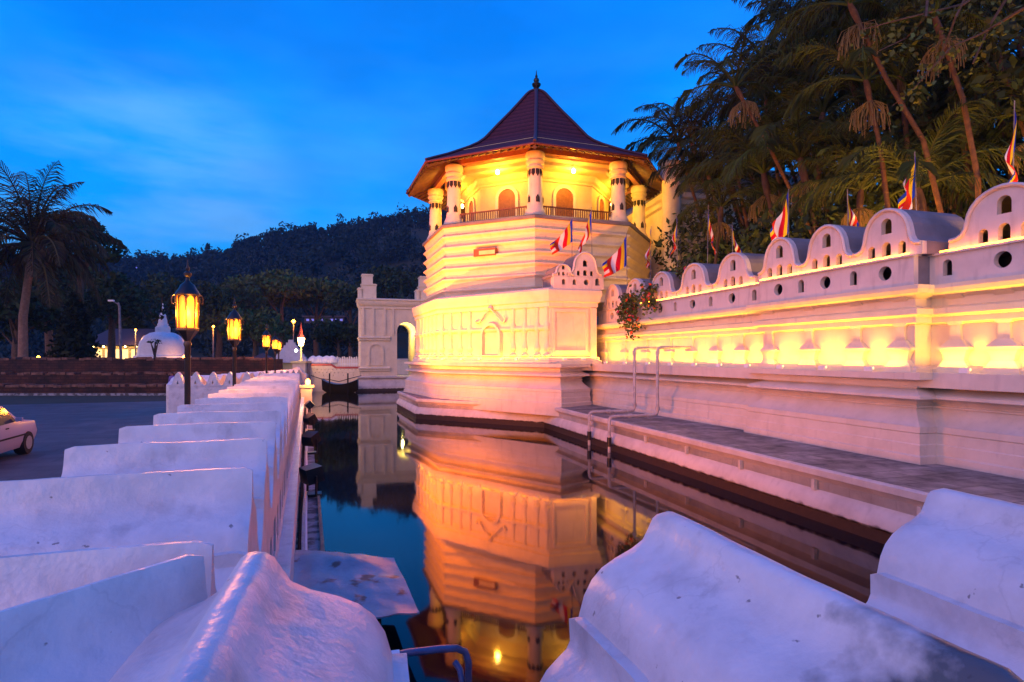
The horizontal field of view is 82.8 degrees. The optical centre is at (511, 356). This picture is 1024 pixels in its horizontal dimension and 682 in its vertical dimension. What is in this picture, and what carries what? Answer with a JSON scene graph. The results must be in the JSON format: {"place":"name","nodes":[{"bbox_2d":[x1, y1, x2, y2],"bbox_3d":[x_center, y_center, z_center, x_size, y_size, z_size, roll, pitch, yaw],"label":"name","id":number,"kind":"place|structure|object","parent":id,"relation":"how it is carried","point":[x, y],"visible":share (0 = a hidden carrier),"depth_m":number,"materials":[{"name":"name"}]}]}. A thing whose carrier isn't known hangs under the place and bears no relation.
{"place":"outdoors","nodes":[
{"label":"outdoors","id":0,"kind":"place"},
{"bbox_2d":[0,401,165,480],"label":"road","id":1,"kind":"structure","parent":0,"point":[62,427],"depth_m":23.17,"materials":[{"name":"grey asphalt"}]},
{"bbox_2d":[0,406,36,453],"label":"parked car","id":2,"kind":"object","parent":1,"relation":"on","point":[17,435],"visible":1,"depth_m":16.21,"materials":[{"name":"grey paint"}]},
{"bbox_2d":[171,259,203,404],"bbox_3d":[-6.315,0.555,11.294,0.524,4.890,0.524,0,0,0],"label":"street lamp","id":3,"kind":"object","parent":1,"relation":"on","point":[187,300],"visible":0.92,"depth_m":11.21,"materials":[{"name":"black metal"}]},
{"bbox_2d":[225,297,243,385],"bbox_3d":[-8.856,0.555,18.509,0.524,4.890,0.524,0,0,0],"label":"street lamp","id":4,"kind":"object","parent":1,"relation":"on","point":[234,321],"visible":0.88,"depth_m":18.42,"materials":[{"name":"beige"}]},
{"bbox_2d":[261,323,271,372],"bbox_3d":[-13.938,0.555,32.941,0.524,4.890,0.524,0,0,0],"label":"street lamp","id":5,"kind":"object","parent":1,"relation":"on","point":[266,335],"visible":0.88,"depth_m":32.86,"materials":[{"name":"beige"}]},
{"bbox_2d":[0,396,165,404],"bbox_3d":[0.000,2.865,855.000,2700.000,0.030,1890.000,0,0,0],"label":"ground","id":6,"kind":"structure","parent":0,"point":[10,400],"depth_m":38.34,"materials":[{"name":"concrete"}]},
{"bbox_2d":[0,279,69,356],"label":"broadleaf tree","id":7,"kind":"object","parent":6,"relation":"on","point":[10,313],"visible":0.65,"depth_m":65.73,"materials":[{"name":"green plant"}]},
{"bbox_2d":[0,257,105,356],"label":"broadleaf tree","id":8,"kind":"object","parent":6,"relation":"on","point":[66,285],"visible":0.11,"depth_m":83.48,"materials":[{"name":"green plant"}]},
{"bbox_2d":[0,160,131,356],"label":"coconut palm","id":9,"kind":"object","parent":6,"relation":"on","point":[37,253],"visible":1,"depth_m":50.70,"materials":[{"name":"green plant"}]},
{"bbox_2d":[44,292,101,358],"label":"conical evergreen","id":10,"kind":"object","parent":6,"relation":"on","point":[72,334],"visible":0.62,"depth_m":59.27,"materials":[{"name":"green plant"}]},
{"bbox_2d":[33,209,126,340],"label":"broadleaf tree","id":11,"kind":"object","parent":6,"relation":"on","point":[114,254],"visible":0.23,"depth_m":69.11,"materials":[{"name":"green plant"}]},
{"bbox_2d":[0,393,165,395],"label":"kerb","id":12,"kind":"structure","parent":6,"relation":"on","point":[82,394],"depth_m":42.11,"materials":[{"name":"concrete"}]},
{"bbox_2d":[53,269,168,357],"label":"broadleaf tree","id":13,"kind":"object","parent":6,"relation":"on","point":[116,286],"visible":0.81,"depth_m":77.19,"materials":[{"name":"green plant"}]},
{"bbox_2d":[87,329,154,358],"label":"lit house","id":14,"kind":"structure","parent":6,"relation":"on","point":[128,343],"depth_m":94.50,"materials":[{"name":"grey"}]},
{"bbox_2d":[105,316,149,329],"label":"broadleaf tree","id":15,"kind":"object","parent":6,"relation":"on","point":[127,324],"visible":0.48,"depth_m":103.81,"materials":[{"name":"green plant"}]},
{"bbox_2d":[0,357,282,392],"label":"brick wall","id":16,"kind":"structure","parent":6,"relation":"on","point":[80,375],"depth_m":45.25,"materials":[{"name":"brown brick"}]},
{"bbox_2d":[133,303,191,357],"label":"stupa","id":17,"kind":"object","parent":6,"relation":"on","point":[170,345],"visible":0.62,"depth_m":87.83,"materials":[{"name":"white paint"}]},
{"bbox_2d":[127,271,216,326],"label":"broadleaf tree","id":18,"kind":"object","parent":6,"relation":"on","point":[158,290],"visible":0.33,"depth_m":103.84,"materials":[{"name":"green plant"}]},
{"bbox_2d":[171,279,268,356],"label":"broadleaf tree","id":19,"kind":"object","parent":6,"relation":"on","point":[241,295],"visible":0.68,"depth_m":106.56,"materials":[{"name":"green plant"}]},
{"bbox_2d":[166,367,307,412],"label":"square cloud wall","id":20,"kind":"structure","parent":6,"relation":"on","point":[203,386],"depth_m":29.22,"materials":[{"name":"white paint"}]},
{"bbox_2d":[217,305,292,356],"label":"broadleaf tree","id":21,"kind":"object","parent":6,"relation":"on","point":[255,322],"visible":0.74,"depth_m":91.73,"materials":[{"name":"green plant"}]},
{"bbox_2d":[237,268,329,347],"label":"broadleaf tree","id":22,"kind":"object","parent":6,"relation":"on","point":[273,283],"visible":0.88,"depth_m":118.72,"materials":[{"name":"green plant"}]},
{"bbox_2d":[276,340,307,369],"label":"pyramid hut","id":23,"kind":"object","parent":6,"relation":"on","point":[287,354],"visible":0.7,"depth_m":72.09,"materials":[{"name":"white paint"}]},
{"bbox_2d":[290,324,311,373],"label":"pedestal lamp","id":24,"kind":"object","parent":6,"relation":"on","point":[301,364],"visible":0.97,"depth_m":61.19,"materials":[{"name":"beige paint"}]},
{"bbox_2d":[268,276,351,356],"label":"broadleaf tree","id":25,"kind":"object","parent":6,"relation":"on","point":[333,285],"visible":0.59,"depth_m":123.30,"materials":[{"name":"green plant"}]},
{"bbox_2d":[310,316,357,358],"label":"broadleaf tree","id":26,"kind":"object","parent":6,"relation":"on","point":[339,334],"visible":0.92,"depth_m":102.60,"materials":[{"name":"green plant"}]},
{"bbox_2d":[322,282,382,358],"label":"broadleaf tree","id":27,"kind":"object","parent":6,"relation":"on","point":[344,300],"visible":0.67,"depth_m":114.69,"materials":[{"name":"green plant"}]},
{"bbox_2d":[312,359,407,374],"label":"boundary wall","id":28,"kind":"structure","parent":6,"relation":"on","point":[401,366],"depth_m":89.78,"materials":[{"name":"beige paint"}]},
{"bbox_2d":[347,264,420,298],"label":"broadleaf tree","id":29,"kind":"object","parent":6,"relation":"on","point":[383,277],"visible":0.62,"depth_m":130.11,"materials":[{"name":"green plant"}]},
{"bbox_2d":[356,274,426,391],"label":"gatehouse","id":30,"kind":"object","parent":6,"relation":"on","point":[380,320],"visible":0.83,"depth_m":62.96,"materials":[{"name":"beige paint"}]},
{"bbox_2d":[0,373,1023,681],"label":"cloud wall","id":31,"kind":"structure","parent":6,"relation":"on","point":[146,553],"depth_m":2.26,"materials":[{"name":"white paint"}]},
{"bbox_2d":[399,644,471,681],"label":"bent rail","id":32,"kind":"object","parent":31,"relation":"attached to","point":[464,651],"visible":0.91,"depth_m":3.21,"materials":[{"name":"silver metal"}]},
{"bbox_2d":[611,91,735,250],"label":"areca palm","id":33,"kind":"object","parent":6,"relation":"on","point":[656,113],"visible":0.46,"depth_m":37.04,"materials":[{"name":"green plant"}]},
{"bbox_2d":[627,90,742,259],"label":"areca palm","id":34,"kind":"object","parent":6,"relation":"on","point":[673,138],"visible":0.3,"depth_m":36.76,"materials":[{"name":"green plant"}]},
{"bbox_2d":[647,93,750,233],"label":"areca palm","id":35,"kind":"object","parent":6,"relation":"on","point":[670,121],"visible":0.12,"depth_m":37.08,"materials":[{"name":"green plant"}]},
{"bbox_2d":[644,127,760,254],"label":"areca palm","id":36,"kind":"object","parent":6,"relation":"on","point":[670,171],"visible":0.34,"depth_m":34.08,"materials":[{"name":"green plant"}]},
{"bbox_2d":[626,159,824,278],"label":"palace building","id":37,"kind":"structure","parent":6,"relation":"on","point":[662,205],"depth_m":40.25,"materials":[{"name":"beige paint"}]},
{"bbox_2d":[669,159,787,263],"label":"areca palm","id":38,"kind":"object","parent":6,"relation":"on","point":[721,201],"visible":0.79,"depth_m":30.68,"materials":[{"name":"green plant"}]},
{"bbox_2d":[681,57,777,228],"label":"areca palm","id":39,"kind":"object","parent":6,"relation":"on","point":[700,79],"visible":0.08,"depth_m":35.65,"materials":[{"name":"green plant"}]},
{"bbox_2d":[673,153,790,229],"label":"areca palm","id":40,"kind":"object","parent":6,"relation":"on","point":[677,192],"visible":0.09,"depth_m":35.90,"materials":[{"name":"green plant"}]},
{"bbox_2d":[667,114,814,253],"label":"areca palm","id":41,"kind":"object","parent":6,"relation":"on","point":[683,152],"visible":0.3,"depth_m":32.82,"materials":[{"name":"green plant"}]},
{"bbox_2d":[668,24,820,238],"bbox_3d":[9.719,-5.443,24.623,5.953,16.591,5.270,0,0,27],"label":"areca palm","id":42,"kind":"object","parent":6,"relation":"on","point":[736,83],"visible":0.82,"depth_m":24.68,"materials":[{"name":"green plant"}]},
{"bbox_2d":[696,40,835,204],"bbox_3d":[13.755,-7.106,31.072,7.435,20.107,7.798,0,0,19],"label":"areca palm","id":43,"kind":"object","parent":6,"relation":"on","point":[710,108],"visible":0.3,"depth_m":31.30,"materials":[{"name":"green plant"}]},
{"bbox_2d":[731,0,802,94],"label":"areca palm","id":44,"kind":"object","parent":6,"relation":"on","point":[745,1],"visible":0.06,"depth_m":34.21,"materials":[{"name":"green plant"}]},
{"bbox_2d":[653,169,884,271],"bbox_3d":[18.946,-4.166,37.243,19.301,14.031,13.769,0,0,0],"label":"shrub","id":45,"kind":"object","parent":6,"relation":"on","point":[701,256],"visible":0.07,"depth_m":36.08,"materials":[{"name":"green plant"}]},
{"bbox_2d":[678,100,861,226],"bbox_3d":[11.617,-3.966,26.964,6.808,13.814,7.663,0,0,0],"label":"areca palm","id":46,"kind":"object","parent":6,"relation":"on","point":[763,169],"visible":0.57,"depth_m":26.89,"materials":[{"name":"green plant"}]},
{"bbox_2d":[708,25,834,227],"bbox_3d":[16.023,-8.779,35.469,7.742,23.461,8.120,0,0,19],"label":"areca palm","id":47,"kind":"object","parent":6,"relation":"on","point":[731,33],"visible":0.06,"depth_m":35.94,"materials":[{"name":"green plant"}]},
{"bbox_2d":[706,28,862,223],"bbox_3d":[14.795,-7.138,30.745,7.823,20.172,7.459,0,0,-23],"label":"areca palm","id":48,"kind":"object","parent":6,"relation":"on","point":[726,106],"visible":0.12,"depth_m":31.07,"materials":[{"name":"green plant"}]},
{"bbox_2d":[581,182,1023,478],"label":"temple wall","id":49,"kind":"structure","parent":6,"relation":"on","point":[921,323],"depth_m":15.62,"materials":[{"name":"beige paint"}]},
{"bbox_2d":[602,233,626,277],"bbox_3d":[5.151,-4.667,29.187,1.353,3.054,0.314,0,0,-9],"label":"flag","id":50,"kind":"object","parent":49,"relation":"attached to","point":[615,262],"visible":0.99,"depth_m":29.20,"materials":[{"name":"fabric"}]},
{"bbox_2d":[587,347,664,444],"bbox_3d":[4.975,2.040,25.008,3.768,4.920,0.178,0,0,-17],"label":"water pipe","id":51,"kind":"object","parent":49,"relation":"attached to","point":[634,403],"visible":0.97,"depth_m":25.02,"materials":[{"name":"grey metal"}]},
{"bbox_2d":[607,346,690,452],"bbox_3d":[5.517,2.040,23.212,3.768,4.920,0.178,0,0,-17],"label":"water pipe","id":52,"kind":"object","parent":49,"relation":"attached to","point":[611,428],"visible":0.98,"depth_m":23.23,"materials":[{"name":"grey metal"}]},
{"bbox_2d":[612,255,696,344],"bbox_3d":[6.569,-2.448,26.762,3.298,3.804,4.325,0,0,0],"label":"flowering creeper","id":53,"kind":"object","parent":49,"relation":"on","point":[628,306],"visible":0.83,"depth_m":27.22,"materials":[{"name":"green plant"}]},
{"bbox_2d":[770,189,788,240],"bbox_3d":[9.948,-5.102,21.680,0.878,2.335,0.313,0,0,-12],"label":"flag","id":54,"kind":"object","parent":49,"relation":"on","point":[780,226],"visible":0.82,"depth_m":21.70,"materials":[{"name":"fabric"}]},
{"bbox_2d":[760,253,908,280],"bbox_3d":[9.031,-2.538,16.828,0.048,0.046,5.254,0,0,-17],"label":"rope light","id":55,"kind":"object","parent":49,"relation":"on","point":[837,266],"visible":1,"depth_m":16.32,"materials":[{"name":"yellow"}]},
{"bbox_2d":[847,189,858,226],"bbox_3d":[11.601,-4.717,19.732,0.369,1.980,0.290,0,0,19],"label":"flag","id":56,"kind":"object","parent":49,"relation":"on","point":[852,218],"visible":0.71,"depth_m":19.76,"materials":[{"name":"fabric"}]},
{"bbox_2d":[898,152,916,209],"bbox_3d":[12.003,-5.154,17.612,0.728,2.187,0.298,0,0,-20],"label":"flag","id":57,"kind":"object","parent":49,"relation":"on","point":[905,199],"visible":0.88,"depth_m":17.67,"materials":[{"name":"fabric"}]},
{"bbox_2d":[1005,100,1017,182],"bbox_3d":[13.851,-5.455,16.097,0.434,3.384,0.288,0,0,-42],"label":"flag","id":58,"kind":"object","parent":49,"relation":"on","point":[1009,155],"visible":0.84,"depth_m":16.18,"materials":[{"name":"fabric"}]},
{"bbox_2d":[744,0,863,159],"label":"areca palm","id":59,"kind":"object","parent":6,"relation":"on","point":[764,3],"visible":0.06,"depth_m":29.66,"materials":[{"name":"green plant"}]},
{"bbox_2d":[714,80,899,232],"bbox_3d":[12.275,-3.966,24.923,6.808,13.814,7.663,0,0,25],"label":"areca palm","id":60,"kind":"object","parent":6,"relation":"on","point":[825,125],"visible":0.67,"depth_m":24.00,"materials":[{"name":"green plant"}]},
{"bbox_2d":[739,0,910,207],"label":"areca palm","id":61,"kind":"object","parent":6,"relation":"on","point":[749,23],"visible":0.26,"depth_m":25.56,"materials":[{"name":"green plant"}]},
{"bbox_2d":[763,84,888,206],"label":"areca palm","id":62,"kind":"object","parent":6,"relation":"on","point":[858,132],"visible":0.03,"depth_m":28.48,"materials":[{"name":"green plant"}]},
{"bbox_2d":[727,50,928,231],"bbox_3d":[14.179,-5.763,26.480,7.182,17.395,7.846,0,0,-28],"label":"areca palm","id":63,"kind":"object","parent":6,"relation":"on","point":[825,107],"visible":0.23,"depth_m":26.21,"materials":[{"name":"green plant"}]},
{"bbox_2d":[772,79,928,220],"bbox_3d":[17.261,-5.386,29.755,7.617,16.662,7.959,0,0,-25],"label":"areca palm","id":64,"kind":"object","parent":6,"relation":"on","point":[833,99],"visible":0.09,"depth_m":28.79,"materials":[{"name":"green plant"}]},
{"bbox_2d":[759,0,943,212],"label":"areca palm","id":65,"kind":"object","parent":6,"relation":"on","point":[853,13],"visible":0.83,"depth_m":19.24,"materials":[{"name":"green plant"}]},
{"bbox_2d":[764,0,963,211],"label":"areca palm","id":66,"kind":"object","parent":6,"relation":"on","point":[799,78],"visible":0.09,"depth_m":25.77,"materials":[{"name":"green plant"}]},
{"bbox_2d":[771,136,959,232],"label":"areca palm","id":67,"kind":"object","parent":6,"relation":"on","point":[859,202],"visible":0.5,"depth_m":21.74,"materials":[{"name":"green plant"}]},
{"bbox_2d":[731,58,1023,253],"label":"shrub","id":68,"kind":"object","parent":6,"relation":"on","point":[920,121],"visible":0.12,"depth_m":23.81,"materials":[{"name":"green plant"}]},
{"bbox_2d":[779,0,977,207],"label":"areca palm","id":69,"kind":"object","parent":6,"relation":"on","point":[866,77],"visible":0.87,"depth_m":19.76,"materials":[{"name":"green plant"}]},
{"bbox_2d":[733,132,1023,253],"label":"shrub","id":70,"kind":"object","parent":6,"relation":"on","point":[781,183],"visible":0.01,"depth_m":30.96,"materials":[{"name":"green plant"}]},
{"bbox_2d":[784,0,1006,216],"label":"areca palm","id":71,"kind":"object","parent":6,"relation":"on","point":[830,38],"visible":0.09,"depth_m":24.68,"materials":[{"name":"green plant"}]},
{"bbox_2d":[800,98,1023,226],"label":"areca palm","id":72,"kind":"object","parent":6,"relation":"on","point":[906,167],"visible":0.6,"depth_m":19.27,"materials":[{"name":"green plant"}]},
{"bbox_2d":[801,0,1023,209],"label":"areca palm","id":73,"kind":"object","parent":6,"relation":"on","point":[905,122],"visible":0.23,"depth_m":22.16,"materials":[{"name":"green plant"}]},
{"bbox_2d":[820,0,1005,203],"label":"areca palm","id":74,"kind":"object","parent":6,"relation":"on","point":[966,149],"visible":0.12,"depth_m":22.80,"materials":[{"name":"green plant"}]},
{"bbox_2d":[838,0,1010,198],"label":"areca palm","id":75,"kind":"object","parent":6,"relation":"on","point":[966,118],"visible":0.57,"depth_m":18.05,"materials":[{"name":"green plant"}]},
{"bbox_2d":[841,92,1023,218],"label":"shrub","id":76,"kind":"object","parent":6,"relation":"on","point":[999,170],"visible":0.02,"depth_m":24.96,"materials":[{"name":"green plant"}]},
{"bbox_2d":[852,0,1022,179],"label":"areca palm","id":77,"kind":"object","parent":6,"relation":"on","point":[998,120],"visible":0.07,"depth_m":21.98,"materials":[{"name":"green plant"}]},
{"bbox_2d":[870,12,1023,184],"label":"areca palm","id":78,"kind":"object","parent":6,"relation":"on","point":[944,72],"visible":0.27,"depth_m":22.54,"materials":[{"name":"green plant"}]},
{"bbox_2d":[875,0,1023,137],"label":"areca palm","id":79,"kind":"object","parent":6,"relation":"on","point":[976,39],"visible":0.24,"depth_m":20.27,"materials":[{"name":"green plant"}]},
{"bbox_2d":[884,99,1023,213],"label":"areca palm","id":80,"kind":"object","parent":6,"relation":"on","point":[996,144],"visible":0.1,"depth_m":22.91,"materials":[{"name":"green plant"}]},
{"bbox_2d":[905,0,1023,74],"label":"areca palm","id":81,"kind":"object","parent":6,"relation":"on","point":[1019,52],"visible":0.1,"depth_m":21.70,"materials":[{"name":"green plant"}]},
{"bbox_2d":[933,60,1023,175],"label":"areca palm","id":82,"kind":"object","parent":6,"relation":"on","point":[1006,88],"visible":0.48,"depth_m":20.28,"materials":[{"name":"green plant"}]},
{"bbox_2d":[946,54,1023,170],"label":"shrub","id":83,"kind":"object","parent":6,"relation":"on","point":[977,137],"visible":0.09,"depth_m":22.62,"materials":[{"name":"green plant"}]},
{"bbox_2d":[962,4,1023,219],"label":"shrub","id":84,"kind":"object","parent":6,"relation":"on","point":[1002,78],"visible":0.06,"depth_m":18.46,"materials":[{"name":"green plant"}]},
{"bbox_2d":[0,215,609,358],"bbox_3d":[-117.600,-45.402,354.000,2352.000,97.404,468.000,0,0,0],"label":"hill","id":85,"kind":"structure","parent":0,"point":[402,336],"depth_m":232.39,"materials":[{"name":"green plant"}]},
{"bbox_2d":[0,202,464,357],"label":"forest","id":86,"kind":"object","parent":85,"relation":"on","point":[212,262],"visible":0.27,"depth_m":250.77,"materials":[{"name":"green plant"}]},
{"bbox_2d":[215,273,298,354],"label":"broadleaf tree","id":87,"kind":"object","parent":85,"relation":"on","point":[234,281],"visible":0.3,"depth_m":121.53,"materials":[{"name":"green plant"}]},
{"bbox_2d":[0,0,1023,258],"label":"sky","id":88,"kind":"structure","parent":0,"point":[195,123],"materials":[{"name":"blue"}]},
{"bbox_2d":[300,391,884,681],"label":"water","id":89,"kind":"structure","parent":0,"point":[502,545],"depth_m":13.02,"materials":[{"name":"blue liquid"}]},
{"bbox_2d":[277,397,324,580],"bbox_3d":[-11.256,3.600,31.818,0.638,2.100,61.500,0,0,-19],"label":"canal ledge","id":90,"kind":"object","parent":89,"relation":"in","point":[288,545],"visible":0.26,"depth_m":10.87,"materials":[{"name":"concrete"}]},
{"bbox_2d":[297,408,305,549],"bbox_3d":[-9.986,3.255,27.971,0.106,0.073,45.000,0,0,-19],"label":"conduit","id":91,"kind":"object","parent":90,"relation":"on","point":[300,517],"visible":0.3,"depth_m":12.20,"materials":[{"name":"black"}]},
{"bbox_2d":[301,408,306,549],"bbox_3d":[-9.935,3.240,27.989,0.083,0.052,45.000,0,0,-19],"label":"conduit","id":92,"kind":"object","parent":90,"relation":"on","point":[303,517],"visible":0.27,"depth_m":12.20,"materials":[{"name":"grey plastic"}]},
{"bbox_2d":[304,409,307,549],"bbox_3d":[-9.891,3.263,28.005,0.074,0.047,45.000,0,0,-19],"label":"conduit","id":93,"kind":"object","parent":90,"relation":"on","point":[305,539],"visible":0.22,"depth_m":11.59,"materials":[{"name":"white paint"}]},
{"bbox_2d":[302,431,320,454],"bbox_3d":[-6.843,2.922,19.697,0.624,0.756,0.541,0,0,20],"label":"canal floodlight","id":94,"kind":"object","parent":90,"relation":"on","point":[311,438],"visible":0.95,"depth_m":19.57,"materials":[{"name":"black metal"}]},
{"bbox_2d":[299,463,324,496],"bbox_3d":[-4.747,2.939,13.752,0.509,0.721,0.621,0,0,-31],"label":"canal floodlight","id":95,"kind":"object","parent":90,"relation":"on","point":[312,474],"visible":0.95,"depth_m":13.60,"materials":[{"name":"black metal"}]},
{"bbox_2d":[299,379,313,412],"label":"lit pier","id":96,"kind":"structure","parent":89,"relation":"in","point":[306,391],"depth_m":36.45,"materials":[{"name":"beige paint"}]},
{"bbox_2d":[307,363,359,390],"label":"bridge wall","id":97,"kind":"structure","parent":89,"relation":"in","point":[322,371],"depth_m":62.16,"materials":[{"name":"beige paint"}]},
{"bbox_2d":[321,379,358,392],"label":"rowing boat","id":98,"kind":"object","parent":89,"relation":"on","point":[341,387],"visible":0.93,"depth_m":59.97,"materials":[{"name":"black wood"}]},
{"bbox_2d":[396,391,1023,543],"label":"embankment wall","id":99,"kind":"structure","parent":89,"relation":"in","point":[878,499],"depth_m":15.04,"materials":[{"name":"paint"}]},
{"bbox_2d":[404,70,663,415],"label":"octagonal tower","id":100,"kind":"structure","parent":99,"relation":"on","point":[504,282],"depth_m":35.22,"materials":[{"name":"beige paint"}]},
{"bbox_2d":[550,216,572,253],"bbox_3d":[2.641,-6.016,31.293,1.294,3.182,0.309,0,0,-7],"label":"flag","id":101,"kind":"object","parent":100,"relation":"attached to","point":[563,240],"visible":0.98,"depth_m":31.29,"materials":[{"name":"fabric"}]},
{"bbox_2d":[578,207,591,252],"bbox_3d":[4.001,-6.430,31.715,0.824,3.508,0.291,0,0,0],"label":"flag","id":102,"kind":"object","parent":100,"relation":"attached to","point":[588,231],"visible":0.98,"depth_m":31.77,"materials":[{"name":"fabric"}]},
{"bbox_3d":[-2.623,3.885,7.951,1.979,1.230,1.766,0,0,0],"label":"support frame","id":103,"kind":"object","parent":89,"relation":"in","visible":0},
{"bbox_2d":[293,550,419,618],"bbox_3d":[-2.457,3.180,8.391,1.713,0.196,2.871,0,0,-20],"label":"metal sheet","id":104,"kind":"object","parent":103,"relation":"on","point":[377,587],"visible":0.76,"depth_m":8.27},
{"bbox_2d":[850,0,1023,127],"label":"overhanging branch","id":105,"kind":"object","parent":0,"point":[951,50],"visible":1,"depth_m":16.40,"materials":[{"name":"green plant"}]},
{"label":"forecourt pavement","id":106,"kind":"structure","parent":0,"visible":0},
{"bbox_2d":[108,300,121,358],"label":"street lamp","id":107,"kind":"object","parent":106,"relation":"on","point":[120,331],"visible":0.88,"depth_m":67.39,"materials":[{"name":"grey metal"}]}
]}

